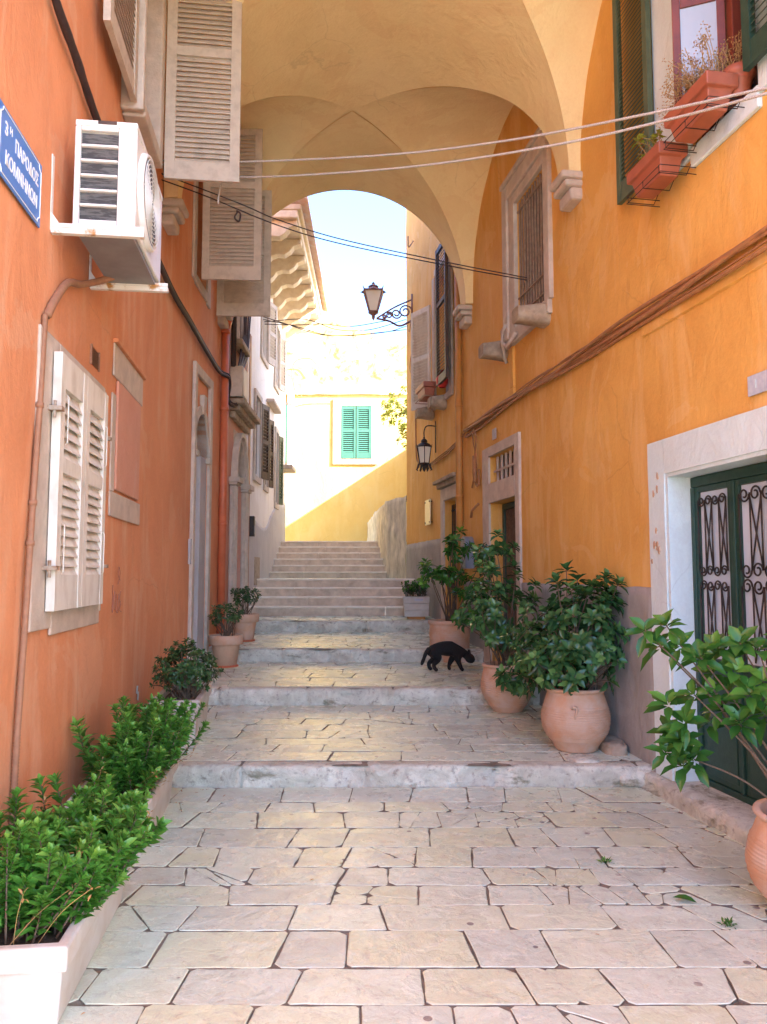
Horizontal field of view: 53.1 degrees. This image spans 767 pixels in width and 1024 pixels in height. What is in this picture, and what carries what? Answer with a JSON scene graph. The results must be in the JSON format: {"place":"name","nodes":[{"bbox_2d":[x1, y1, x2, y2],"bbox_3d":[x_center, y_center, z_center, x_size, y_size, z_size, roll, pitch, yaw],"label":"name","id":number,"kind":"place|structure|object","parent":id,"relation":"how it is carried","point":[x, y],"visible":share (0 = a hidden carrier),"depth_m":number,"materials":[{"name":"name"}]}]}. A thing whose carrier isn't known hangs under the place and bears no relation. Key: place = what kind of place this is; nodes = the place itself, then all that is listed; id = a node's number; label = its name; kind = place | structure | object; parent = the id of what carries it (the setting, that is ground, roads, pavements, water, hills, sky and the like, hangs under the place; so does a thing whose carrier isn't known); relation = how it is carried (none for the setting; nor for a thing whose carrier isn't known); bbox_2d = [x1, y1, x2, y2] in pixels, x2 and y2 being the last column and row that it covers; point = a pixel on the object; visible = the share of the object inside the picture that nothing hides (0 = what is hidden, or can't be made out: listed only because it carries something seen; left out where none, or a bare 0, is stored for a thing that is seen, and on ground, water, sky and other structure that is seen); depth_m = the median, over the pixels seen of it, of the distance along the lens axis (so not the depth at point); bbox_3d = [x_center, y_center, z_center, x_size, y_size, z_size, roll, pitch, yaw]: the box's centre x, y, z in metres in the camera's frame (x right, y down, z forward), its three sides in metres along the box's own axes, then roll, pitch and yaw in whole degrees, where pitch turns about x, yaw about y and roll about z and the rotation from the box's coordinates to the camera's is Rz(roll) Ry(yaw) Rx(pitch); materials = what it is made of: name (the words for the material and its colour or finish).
{"place":"outdoors","nodes":[
{"label":"outdoors","id":0,"kind":"place"},
{"bbox_2d":[264,578,402,578],"bbox_3d":[-0.800,1.420,14.909,3.600,0.260,1.550,0,-5,0],"label":"landing","id":1,"kind":"object","parent":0,"point":[333,578],"visible":0.07,"depth_m":14.79,"materials":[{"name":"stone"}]},
{"bbox_2d":[270,542,385,577],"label":"stair risers","id":2,"kind":"object","parent":1,"relation":"on","point":[327,562],"visible":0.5,"depth_m":16.28,"materials":[{"name":"grey stone"}]},
{"bbox_2d":[269,541,386,572],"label":"stone stairs","id":3,"kind":"structure","parent":2,"relation":"on","point":[329,558],"depth_m":16.61,"materials":[{"name":"beige stone"}]},
{"bbox_2d":[308,190,406,343],"label":"sky","id":4,"kind":"structure","parent":0,"point":[366,218],"materials":[{"name":"white"}]},
{"bbox_2d":[58,616,766,1023],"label":"paving","id":5,"kind":"structure","parent":0,"point":[220,948],"depth_m":3.76,"materials":[{"name":"stone"}]},
{"bbox_2d":[0,772,171,1023],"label":"planter box","id":6,"kind":"object","parent":5,"relation":"on","point":[63,873],"visible":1,"depth_m":2.79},
{"bbox_2d":[65,692,210,855],"bbox_3d":[-1.542,1.568,4.855,0.828,0.753,1.441,0,-5,0],"label":"planter box","id":7,"kind":"object","parent":5,"relation":"on","point":[144,753],"visible":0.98,"depth_m":4.55,"materials":[{"name":"plant"}]},
{"bbox_2d":[149,637,224,750],"bbox_3d":[-1.639,1.482,6.457,0.610,0.855,0.989,0,-5,0],"label":"planter box","id":8,"kind":"object","parent":5,"relation":"on","point":[181,688],"visible":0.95,"depth_m":6.31,"materials":[{"name":"plant"}]},
{"bbox_2d":[208,602,245,667],"bbox_3d":[-1.910,1.482,9.383,0.449,0.797,0.419,0,-5,0],"label":"potted bush","id":9,"kind":"object","parent":5,"relation":"on","point":[225,646],"visible":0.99,"depth_m":9.27,"materials":[{"name":"ceramic"}]},
{"bbox_2d":[229,586,261,641],"bbox_3d":[-1.923,1.404,10.677,0.455,0.768,0.443,0,-5,0],"label":"potted bush","id":10,"kind":"object","parent":5,"relation":"on","point":[245,626],"visible":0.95,"depth_m":10.56,"materials":[{"name":"orange ceramic"}]},
{"bbox_2d":[248,580,416,615],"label":"stair risers","id":11,"kind":"object","parent":5,"relation":"on","point":[330,601],"visible":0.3,"depth_m":13.18,"materials":[{"name":"grey stone"}]},
{"bbox_2d":[248,579,414,607],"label":"stone stairs","id":12,"kind":"structure","parent":11,"relation":"on","point":[329,596],"depth_m":13.29,"materials":[{"name":"beige stone"}]},
{"bbox_2d":[255,620,429,631],"bbox_3d":[-0.686,1.775,11.898,3.404,0.189,0.209,0,-5,0],"label":"step edge","id":13,"kind":"object","parent":5,"relation":"on","point":[349,626],"visible":0.73,"depth_m":11.82,"materials":[{"name":"grey stone"}]},
{"bbox_2d":[208,648,483,662],"bbox_3d":[-0.492,1.831,9.792,3.738,0.183,0.212,0,-5,0],"label":"step edge","id":14,"kind":"object","parent":5,"relation":"on","point":[275,655],"visible":0.6,"depth_m":9.72,"materials":[{"name":"grey stone"}]},
{"bbox_2d":[208,686,539,705],"bbox_3d":[-0.297,1.898,7.913,3.993,0.190,0.217,0,-5,0],"label":"step edge","id":15,"kind":"object","parent":5,"relation":"on","point":[318,696],"visible":0.69,"depth_m":7.83,"materials":[{"name":"grey stone"}]},
{"bbox_2d":[81,662,720,1014],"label":"leaf litter","id":16,"kind":"object","parent":5,"relation":"on","point":[341,863],"visible":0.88,"depth_m":5.41,"materials":[{"name":"brown plant"}]},
{"bbox_2d":[172,761,653,788],"bbox_3d":[-0.006,1.944,5.684,4.171,0.176,0.227,0,-5,0],"label":"step edge","id":17,"kind":"object","parent":5,"relation":"on","point":[284,774],"visible":0.79,"depth_m":5.61,"materials":[{"name":"grey stone"}]},
{"bbox_2d":[401,580,429,618],"bbox_3d":[0.499,1.394,12.317,0.456,0.632,0.459,0,-5,0],"label":"planter box","id":18,"kind":"object","parent":5,"relation":"on","point":[416,607],"visible":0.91,"depth_m":12.10,"materials":[{"name":"white stone"}]},
{"bbox_2d":[420,641,474,671],"bbox_3d":[0.755,1.687,9.006,0.647,0.346,0.222,1,-5,-10],"label":"cat","id":19,"kind":"object","parent":5,"relation":"on","point":[451,649],"visible":1,"depth_m":8.94},
{"bbox_2d":[415,526,494,661],"bbox_3d":[0.865,1.017,9.500,0.922,1.729,1.561,0,-5,0],"label":"potted shrub","id":20,"kind":"object","parent":5,"relation":"on","point":[445,629],"visible":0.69,"depth_m":9.72,"materials":[{"name":"green plant"}]},
{"bbox_2d":[452,529,552,712],"bbox_3d":[1.116,1.035,7.287,0.929,1.786,1.271,0,-5,0],"label":"potted shrub","id":21,"kind":"object","parent":5,"relation":"on","point":[500,686],"visible":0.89,"depth_m":7.40,"materials":[{"name":"green plant"}]},
{"bbox_2d":[498,560,629,753],"bbox_3d":[1.515,1.131,6.163,1.014,1.501,0.913,4,-6,-40],"label":"potted shrub","id":22,"kind":"object","parent":5,"relation":"on","point":[575,715],"visible":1,"depth_m":5.95,"materials":[{"name":"green plant"}]},
{"bbox_2d":[566,753,601,762],"bbox_3d":[1.528,1.946,5.788,0.346,0.224,0.279,0,-5,0],"label":"kerb stone","id":23,"kind":"object","parent":5,"relation":"on","point":[583,758],"visible":0.3,"depth_m":5.74,"materials":[{"name":"beige stone"}]},
{"bbox_2d":[597,856,613,863],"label":"weed","id":24,"kind":"object","parent":5,"relation":"on","point":[607,859],"visible":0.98,"depth_m":4.14,"materials":[{"name":"green plant"}]},
{"bbox_2d":[598,735,627,756],"bbox_3d":[1.803,1.853,6.070,0.196,0.127,0.406,0,-5,0],"label":"rounded rock","id":25,"kind":"object","parent":5,"relation":"on","point":[613,745],"visible":0.84,"depth_m":5.92,"materials":[{"name":"beige stone"}]},
{"bbox_2d":[619,769,650,787],"bbox_3d":[1.853,1.972,5.769,0.351,0.175,0.413,0,-5,0],"label":"kerb stone","id":26,"kind":"object","parent":5,"relation":"on","point":[626,780],"visible":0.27,"depth_m":5.58,"materials":[{"name":"white stone"}]},
{"bbox_2d":[674,894,696,902],"bbox_3d":[1.430,1.834,3.647,0.107,0.017,0.054,-4,-6,44],"label":"fallen leaf","id":27,"kind":"object","parent":5,"relation":"on","point":[684,896],"visible":1,"depth_m":3.66,"materials":[{"name":"green plant"}]},
{"bbox_2d":[624,608,766,898],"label":"potted shrub","id":28,"kind":"object","parent":5,"relation":"on","point":[679,741],"visible":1,"depth_m":3.73,"materials":[{"name":"green plant"}]},
{"bbox_2d":[717,916,737,929],"bbox_3d":[1.525,1.820,3.403,0.102,0.058,0.092,3,-5,-30],"label":"weed","id":29,"kind":"object","parent":5,"relation":"on","point":[730,921],"visible":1,"depth_m":3.40,"materials":[{"name":"green plant"}]},
{"bbox_3d":[2.895,-0.015,18.210,4.310,4.050,5.580,0,-5,0],"label":"garden house","id":30,"kind":"object","parent":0,"visible":0},
{"bbox_2d":[380,385,406,449],"bbox_3d":[0.682,-2.178,17.901,1.570,1.585,1.203,0,-5,0],"label":"garden shrub","id":31,"kind":"object","parent":30,"relation":"on","point":[403,412],"visible":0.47,"depth_m":17.80,"materials":[{"name":"green plant"}]},
{"label":"ground","id":32,"kind":"structure","parent":0,"visible":0},
{"bbox_2d":[0,0,271,859],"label":"terracotta house","id":33,"kind":"structure","parent":32,"relation":"on","point":[128,475],"depth_m":5.46,"materials":[{"name":"paint"}]},
{"bbox_2d":[0,98,41,227],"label":"street sign","id":34,"kind":"object","parent":33,"relation":"attached to","point":[20,170],"visible":1,"depth_m":3.58,"materials":[{"name":"blue metal"}]},
{"bbox_2d":[8,314,47,831],"bbox_3d":[-1.730,0.357,3.737,0.041,2.774,0.255,1,-5,-7],"label":"conduit","id":35,"kind":"object","parent":33,"relation":"attached to","point":[32,500],"visible":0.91,"depth_m":3.74,"materials":[{"name":"orange metal"}]},
{"bbox_2d":[28,324,111,635],"bbox_3d":[-1.803,-0.105,4.553,0.095,1.600,1.420,1,-5,-7],"label":"window","id":36,"kind":"structure","parent":33,"relation":"in","point":[68,566],"depth_m":4.30,"materials":[{"name":"wood"}]},
{"bbox_2d":[43,119,168,318],"bbox_3d":[-1.581,-1.540,4.519,0.490,1.164,1.003,1,-5,-7],"label":"air conditioner","id":37,"kind":"object","parent":33,"relation":"attached to","point":[115,225],"visible":1,"depth_m":4.22,"materials":[{"name":"white metal"}]},
{"bbox_2d":[112,567,121,612],"bbox_3d":[-1.988,0.583,5.739,0.007,0.348,0.310,1,-5,-7],"label":"graffiti","id":38,"kind":"object","parent":33,"relation":"attached to","point":[113,601],"visible":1,"depth_m":5.71,"materials":[{"name":"paint"}]},
{"bbox_2d":[108,338,146,524],"bbox_3d":[-2.005,-0.572,6.047,0.040,1.290,1.128,1,-5,-7],"label":"blocked window","id":39,"kind":"structure","parent":33,"relation":"in","point":[125,423],"depth_m":5.89,"materials":[{"name":"paint"}]},
{"bbox_2d":[51,0,237,407],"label":"lagged cable","id":40,"kind":"object","parent":33,"relation":"attached to","point":[71,44],"visible":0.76,"depth_m":4.71,"materials":[{"name":"black rubber"}]},
{"bbox_2d":[103,0,241,183],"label":"window","id":41,"kind":"structure","parent":33,"relation":"in","point":[136,29],"depth_m":6.65,"materials":[{"name":"wood"}]},
{"bbox_2d":[187,361,213,661],"bbox_3d":[-2.359,0.066,9.360,0.343,3.630,1.070,0,-5,0],"label":"arched door","id":42,"kind":"structure","parent":33,"relation":"in","point":[199,555],"depth_m":9.48,"materials":[{"name":"stone"}]},
{"bbox_2d":[216,316,232,633],"bbox_3d":[-2.211,-0.512,10.596,0.220,4.580,0.214,0,-5,0],"label":"drainpipe","id":43,"kind":"object","parent":33,"relation":"attached to","point":[222,515],"visible":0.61,"depth_m":10.56,"materials":[{"name":"metal"}]},
{"bbox_2d":[192,128,271,316],"bbox_3d":[-1.853,-3.565,9.492,0.811,2.070,0.990,0,-5,0],"label":"window","id":44,"kind":"structure","parent":33,"relation":"in","point":[242,260],"depth_m":9.13,"materials":[{"name":"wood"}]},
{"bbox_2d":[163,92,766,203],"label":"clothes line","id":45,"kind":"object","parent":33,"relation":"attached to","point":[588,138],"visible":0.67,"depth_m":5.35,"materials":[{"name":"white fabric"}]},
{"bbox_2d":[163,86,766,162],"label":"clothes line","id":46,"kind":"object","parent":33,"relation":"attached to","point":[600,123],"visible":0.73,"depth_m":5.37,"materials":[{"name":"white fabric"}]},
{"bbox_2d":[225,286,260,632],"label":"salmon house","id":47,"kind":"structure","parent":32,"relation":"on","point":[243,419],"depth_m":11.81,"materials":[{"name":"paint"}]},
{"bbox_2d":[230,366,247,400],"bbox_3d":[-2.171,-1.921,11.542,0.206,0.460,0.402,0,-5,0],"label":"meter box","id":48,"kind":"object","parent":47,"relation":"attached to","point":[239,381],"visible":0.89,"depth_m":11.35,"materials":[{"name":"beige paint"}]},
{"bbox_2d":[231,286,253,367],"bbox_3d":[-2.215,-3.357,12.449,0.089,2.612,2.146,0,-5,0],"label":"window","id":49,"kind":"structure","parent":47,"relation":"attached to","point":[245,338],"depth_m":11.78,"materials":[{"name":"black glass"}]},
{"bbox_2d":[248,197,327,605],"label":"white house","id":50,"kind":"structure","parent":32,"relation":"on","point":[297,289],"depth_m":15.26,"materials":[{"name":"paint"}]},
{"bbox_2d":[249,516,254,536],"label":"wall box","id":51,"kind":"object","parent":50,"relation":"attached to","point":[251,526],"visible":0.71,"depth_m":12.93,"materials":[{"name":"metal"}]},
{"bbox_2d":[253,388,269,484],"bbox_3d":[-2.291,-1.346,14.131,0.147,1.650,1.052,0,-5,5],"label":"window","id":52,"kind":"structure","parent":50,"relation":"in","point":[264,409],"depth_m":14.34,"materials":[{"name":"wood"}]},
{"bbox_2d":[263,420,273,492],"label":"window","id":53,"kind":"structure","parent":50,"relation":"in","point":[270,483],"depth_m":15.41,"materials":[{"name":"stone"}]},
{"bbox_2d":[260,302,276,368],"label":"window","id":54,"kind":"structure","parent":50,"relation":"in","point":[271,354],"depth_m":15.35,"materials":[{"name":"wood"}]},
{"bbox_2d":[274,426,283,509],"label":"window","id":55,"kind":"structure","parent":50,"relation":"in","point":[278,449],"depth_m":16.88,"materials":[{"name":"wood"}]},
{"bbox_2d":[273,323,285,394],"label":"window","id":56,"kind":"structure","parent":50,"relation":"in","point":[281,386],"depth_m":17.11,"materials":[{"name":"wood"}]},
{"bbox_2d":[406,0,766,846],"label":"orange house","id":57,"kind":"structure","parent":32,"relation":"on","point":[636,460],"depth_m":6.06,"materials":[{"name":"paint"}]},
{"bbox_2d":[263,317,405,335],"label":"overhead cables","id":58,"kind":"object","parent":57,"relation":"attached to","point":[278,321],"visible":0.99,"depth_m":13.83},
{"bbox_2d":[162,179,532,281],"bbox_3d":[-0.234,-2.836,7.880,3.944,0.535,0.107,2,-5,-18],"label":"thin line","id":59,"kind":"object","parent":57,"relation":"attached to","point":[237,212],"visible":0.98,"depth_m":7.77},
{"bbox_2d":[162,173,532,278],"bbox_3d":[-0.234,-2.878,7.884,3.945,0.568,0.105,2,-5,-18],"label":"thin line","id":60,"kind":"object","parent":57,"relation":"attached to","point":[347,240],"visible":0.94,"depth_m":7.85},
{"bbox_2d":[162,0,601,329],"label":"vaulted passage","id":61,"kind":"object","parent":57,"relation":"attached to","point":[329,78],"visible":0.69,"depth_m":8.06,"materials":[{"name":"paint"}]},
{"bbox_2d":[360,282,412,326],"bbox_3d":[0.064,-3.894,14.358,1.007,0.843,0.498,0,-5,0],"label":"street lamp","id":62,"kind":"object","parent":57,"relation":"attached to","point":[373,293],"visible":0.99,"depth_m":14.33,"materials":[{"name":"metal"}]},
{"bbox_2d":[407,322,418,462],"bbox_3d":[0.546,-2.270,14.123,0.029,2.918,1.225,1,-5,-10],"label":"lamp cable","id":63,"kind":"object","parent":57,"relation":"attached to","point":[415,419],"visible":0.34,"depth_m":13.83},
{"bbox_2d":[416,421,435,471],"bbox_3d":[0.662,-1.062,12.387,0.307,0.836,0.268,-3,-5,29],"label":"wall lantern","id":64,"kind":"object","parent":57,"relation":"attached to","point":[424,450],"depth_m":12.32,"materials":[{"name":"metal"}]},
{"bbox_2d":[415,381,438,403],"bbox_3d":[0.718,-1.920,12.371,0.307,0.248,0.630,1,-5,-10],"label":"window box","id":65,"kind":"object","parent":57,"relation":"attached to","point":[425,390],"visible":0.83,"depth_m":12.15,"materials":[{"name":"red ceramic"}]},
{"bbox_2d":[425,499,431,525],"bbox_3d":[0.748,0.005,12.786,0.055,0.420,0.386,1,-5,-10],"label":"wall plate","id":66,"kind":"object","parent":57,"relation":"attached to","point":[428,521],"depth_m":12.71,"materials":[{"name":"stone"}]},
{"bbox_2d":[411,244,453,410],"bbox_3d":[0.889,-2.841,12.254,0.418,2.330,2.036,1,-5,-12],"label":"window","id":67,"kind":"structure","parent":57,"relation":"in","point":[420,319],"depth_m":12.46,"materials":[{"name":"wood"}]},
{"bbox_2d":[436,370,448,387],"bbox_3d":[0.891,-2.025,11.683,0.200,0.270,0.200,0,-5,0],"label":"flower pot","id":68,"kind":"object","parent":57,"relation":"on","point":[444,384],"visible":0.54,"depth_m":11.63,"materials":[{"name":"red ceramic"}]},
{"bbox_2d":[433,472,456,618],"bbox_3d":[1.032,0.723,11.383,0.330,2.485,1.218,1,-5,-10],"label":"barred door","id":69,"kind":"structure","parent":57,"relation":"in","point":[446,484],"depth_m":11.69,"materials":[{"name":"stone"}]},
{"bbox_2d":[454,273,463,608],"bbox_3d":[1.065,-0.888,10.912,0.112,5.380,0.303,0,-5,0],"label":"drainpipe","id":70,"kind":"object","parent":57,"relation":"attached to","point":[459,428],"visible":0.53,"depth_m":10.80,"materials":[{"name":"orange metal"}]},
{"bbox_2d":[460,536,473,568],"bbox_3d":[1.117,0.542,10.296,0.135,0.430,0.244,1,-5,-10],"label":"electrical meter box","id":71,"kind":"object","parent":57,"relation":"attached to","point":[468,564],"visible":0.71,"depth_m":10.18,"materials":[{"name":"grey paint"}]},
{"bbox_2d":[492,428,495,439],"bbox_3d":[1.353,-0.955,9.394,0.010,0.130,0.142,1,-5,-10],"label":"number plaque","id":72,"kind":"object","parent":57,"relation":"attached to","point":[493,433],"visible":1,"depth_m":9.38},
{"bbox_2d":[482,432,522,661],"bbox_3d":[1.487,0.570,9.082,0.235,2.820,1.349,1,-5,-10],"label":"door","id":73,"kind":"structure","parent":57,"relation":"in","point":[509,484],"depth_m":9.21,"materials":[{"name":"stone"}]},
{"bbox_2d":[499,127,553,363],"bbox_3d":[1.537,-2.832,8.372,0.268,2.112,1.428,1,-5,-10],"label":"barred window","id":74,"kind":"structure","parent":57,"relation":"in","point":[537,247],"depth_m":8.37,"materials":[{"name":"stone"}]},
{"bbox_2d":[428,225,766,465],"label":"cable bundle","id":75,"kind":"object","parent":57,"relation":"attached to","point":[656,309],"visible":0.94,"depth_m":5.82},
{"bbox_2d":[470,428,479,517],"bbox_3d":[1.200,-0.541,10.085,0.067,1.215,0.401,1,-5,-6],"label":"cable loop","id":76,"kind":"object","parent":75,"relation":"hanging from","point":[474,463],"visible":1,"depth_m":10.06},
{"bbox_2d":[626,129,695,206],"bbox_3d":[1.916,-2.508,5.414,0.376,0.518,0.546,0,-5,0],"label":"window box","id":77,"kind":"object","parent":57,"relation":"attached to","point":[652,173],"visible":1,"depth_m":5.29,"materials":[{"name":"red ceramic"}]},
{"bbox_2d":[612,0,766,204],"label":"window","id":78,"kind":"structure","parent":57,"relation":"in","point":[675,24],"depth_m":5.05,"materials":[{"name":"wood"}]},
{"bbox_2d":[656,21,744,152],"bbox_3d":[1.995,-2.670,4.906,0.433,0.521,0.702,1,-5,-9],"label":"window box","id":79,"kind":"object","parent":57,"relation":"attached to","point":[707,84],"visible":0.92,"depth_m":4.78,"materials":[{"name":"red ceramic"}]},
{"bbox_2d":[707,30,756,105],"bbox_3d":[2.169,-2.755,4.750,0.241,0.455,0.293,0,-5,0],"label":"flower pot","id":80,"kind":"object","parent":79,"relation":"in","point":[746,80],"visible":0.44,"depth_m":4.66,"materials":[{"name":"orange ceramic"}]},
{"bbox_2d":[647,405,766,805],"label":"green door","id":81,"kind":"structure","parent":57,"relation":"in","point":[708,550],"depth_m":5.15,"materials":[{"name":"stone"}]},
{"bbox_2d":[747,370,766,396],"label":"number plaque","id":82,"kind":"object","parent":57,"relation":"attached to","point":[757,383],"visible":1,"depth_m":4.49,"materials":[{"name":"stone"}]},
{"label":"upper terrace","id":83,"kind":"structure","parent":0,"visible":0},
{"bbox_2d":[285,318,406,541],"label":"yellow house","id":84,"kind":"structure","parent":83,"relation":"on","point":[346,456],"depth_m":21.22,"materials":[{"name":"paint"}]},
{"bbox_2d":[285,402,286,463],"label":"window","id":85,"kind":"structure","parent":84,"relation":"in","point":[285,402],"depth_m":21.17,"materials":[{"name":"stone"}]},
{"bbox_2d":[292,358,382,397],"bbox_3d":[-1.269,-3.692,21.164,2.526,1.134,0.028,0,-5,0],"label":"drooping cable","id":86,"kind":"object","parent":84,"relation":"attached to","point":[319,393],"visible":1,"depth_m":21.12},
{"bbox_2d":[333,399,376,464],"bbox_3d":[-0.785,-2.220,21.221,1.226,1.830,0.070,0,-5,0],"label":"window","id":87,"kind":"structure","parent":84,"relation":"in","point":[350,440],"depth_m":21.20,"materials":[{"name":"wood"}]},
{"bbox_2d":[367,495,406,578],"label":"retaining wall","id":88,"kind":"structure","parent":83,"relation":"on","point":[387,524],"depth_m":15.35,"materials":[{"name":"stone"}]}
]}

